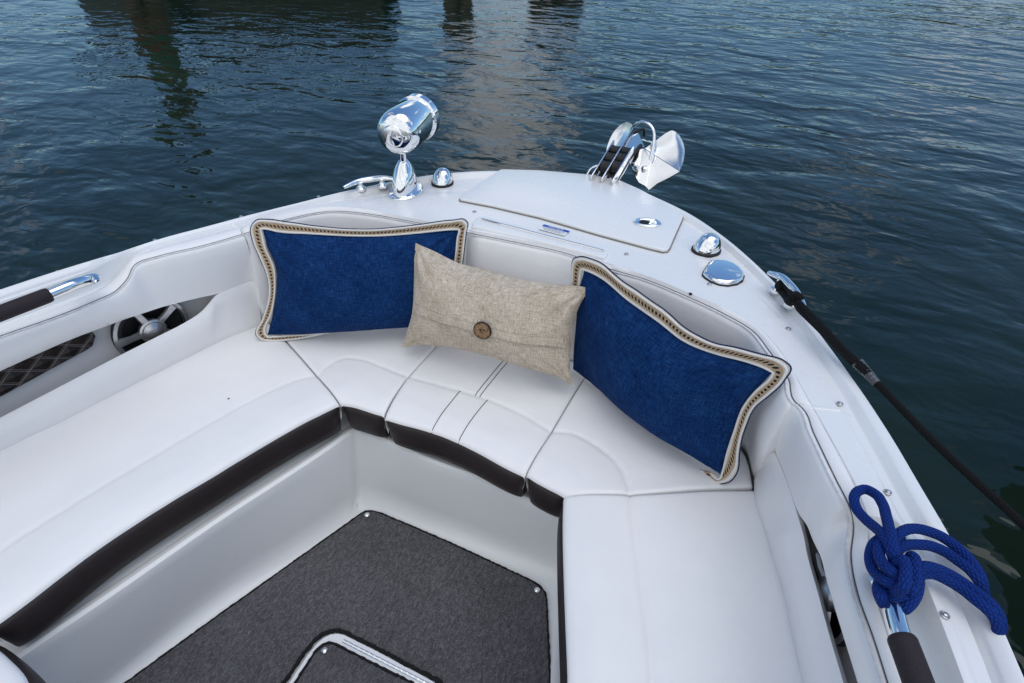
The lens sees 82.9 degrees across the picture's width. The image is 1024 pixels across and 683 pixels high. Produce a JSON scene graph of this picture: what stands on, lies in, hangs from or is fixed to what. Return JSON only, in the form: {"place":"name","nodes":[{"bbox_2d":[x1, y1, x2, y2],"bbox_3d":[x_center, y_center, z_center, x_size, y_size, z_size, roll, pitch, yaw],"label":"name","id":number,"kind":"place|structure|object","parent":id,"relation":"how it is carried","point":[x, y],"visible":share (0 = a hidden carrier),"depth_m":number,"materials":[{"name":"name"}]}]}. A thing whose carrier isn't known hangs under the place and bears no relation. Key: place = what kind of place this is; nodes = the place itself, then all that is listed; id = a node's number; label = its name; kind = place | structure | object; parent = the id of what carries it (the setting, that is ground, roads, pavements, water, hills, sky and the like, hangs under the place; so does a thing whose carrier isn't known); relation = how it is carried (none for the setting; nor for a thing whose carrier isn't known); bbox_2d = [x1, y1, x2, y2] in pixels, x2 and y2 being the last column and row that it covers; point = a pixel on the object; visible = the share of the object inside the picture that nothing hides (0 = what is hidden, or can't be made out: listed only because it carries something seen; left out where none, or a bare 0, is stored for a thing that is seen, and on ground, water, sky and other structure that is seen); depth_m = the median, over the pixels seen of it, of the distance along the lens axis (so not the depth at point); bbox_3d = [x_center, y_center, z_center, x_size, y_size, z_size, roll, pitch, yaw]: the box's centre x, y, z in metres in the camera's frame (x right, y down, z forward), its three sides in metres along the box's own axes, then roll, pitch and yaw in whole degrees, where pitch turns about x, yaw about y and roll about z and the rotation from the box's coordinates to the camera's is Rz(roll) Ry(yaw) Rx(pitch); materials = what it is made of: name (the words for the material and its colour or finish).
{"place":"outdoors","nodes":[
{"label":"outdoors","id":0,"kind":"place"},
{"bbox_2d":[0,0,1023,676],"bbox_3d":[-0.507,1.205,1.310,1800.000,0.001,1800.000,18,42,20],"label":"water","id":1,"kind":"structure","parent":0,"point":[852,170],"depth_m":4.97,"materials":[{"name":"blue liquid"}]},
{"bbox_2d":[0,93,1023,682],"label":"motorboat","id":2,"kind":"object","parent":1,"relation":"on","point":[818,443],"visible":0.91,"depth_m":1.45,"materials":[{"name":"white plastic"}]},
{"bbox_2d":[0,646,45,682],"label":"seat cushion","id":3,"kind":"object","parent":2,"relation":"on","point":[14,668],"visible":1,"depth_m":1.03,"materials":[{"name":"white leather"}]},
{"bbox_2d":[0,323,341,646],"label":"seat cushion","id":4,"kind":"object","parent":2,"relation":"on","point":[95,496],"visible":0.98,"depth_m":1.38,"materials":[{"name":"white leather"}]},
{"bbox_2d":[124,510,550,682],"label":"carpet","id":5,"kind":"object","parent":2,"relation":"on","point":[435,608],"visible":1,"depth_m":1.50,"materials":[{"name":"grey carpet"}]},
{"bbox_2d":[270,322,436,437],"bbox_3d":[-0.494,0.040,1.768,0.556,0.126,0.431,18,42,20],"label":"seat cushion","id":6,"kind":"object","parent":2,"relation":"on","point":[363,376],"visible":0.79,"depth_m":1.64,"materials":[{"name":"white leather"}]},
{"bbox_2d":[250,218,468,341],"bbox_3d":[-0.440,-0.160,1.649,0.640,0.348,0.147,0,39,0],"label":"throw pillow","id":7,"kind":"object","parent":6,"relation":"on","point":[332,279],"visible":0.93,"depth_m":1.60,"materials":[{"name":"blue fabric"}]},
{"bbox_2d":[385,346,584,496],"bbox_3d":[-0.067,0.171,1.609,0.439,0.128,0.439,18,42,20],"label":"seat cushion","id":8,"kind":"object","parent":2,"relation":"on","point":[493,421],"visible":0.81,"depth_m":1.51,"materials":[{"name":"white leather"}]},
{"bbox_2d":[402,243,584,385],"bbox_3d":[-0.058,-0.060,1.543,0.507,0.266,0.160,14,41,16],"label":"throw pillow","id":9,"kind":"object","parent":8,"relation":"on","point":[527,324],"visible":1,"depth_m":1.49,"materials":[{"name":"beige fabric"}]},
{"bbox_2d":[526,379,751,516],"bbox_3d":[0.337,0.307,1.446,0.481,0.127,0.441,18,42,20],"label":"seat cushion","id":10,"kind":"object","parent":2,"relation":"on","point":[598,442],"visible":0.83,"depth_m":1.38,"materials":[{"name":"white leather"}]},
{"bbox_2d":[570,256,791,483],"bbox_3d":[0.310,0.067,1.373,0.118,0.387,0.592,-27,46,-29],"label":"throw pillow","id":11,"kind":"object","parent":10,"relation":"on","point":[651,366],"visible":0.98,"depth_m":1.30,"materials":[{"name":"blue fabric"}]},
{"bbox_2d":[606,120,684,190],"bbox_3d":[0.480,-0.685,2.092,0.267,0.196,0.368,5,40,6],"label":"anchor","id":12,"kind":"object","parent":2,"relation":"on","point":[657,161],"visible":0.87,"depth_m":2.07,"materials":[{"name":"silver metal"}]},
{"bbox_2d":[557,491,802,682],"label":"seat cushion","id":13,"kind":"object","parent":2,"relation":"on","point":[675,588],"visible":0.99,"depth_m":1.13,"materials":[{"name":"white leather"}]},
{"bbox_2d":[774,280,1023,530],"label":"dock line","id":14,"kind":"object","parent":2,"relation":"attached to","point":[861,367],"visible":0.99,"depth_m":1.09,"materials":[{"name":"black fabric"}]},
{"bbox_2d":[848,484,1007,634],"bbox_3d":[0.547,0.442,0.897,0.240,0.455,0.178,39,53,38],"label":"tied rope","id":15,"kind":"object","parent":2,"relation":"attached to","point":[898,575],"visible":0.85,"depth_m":0.77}
]}

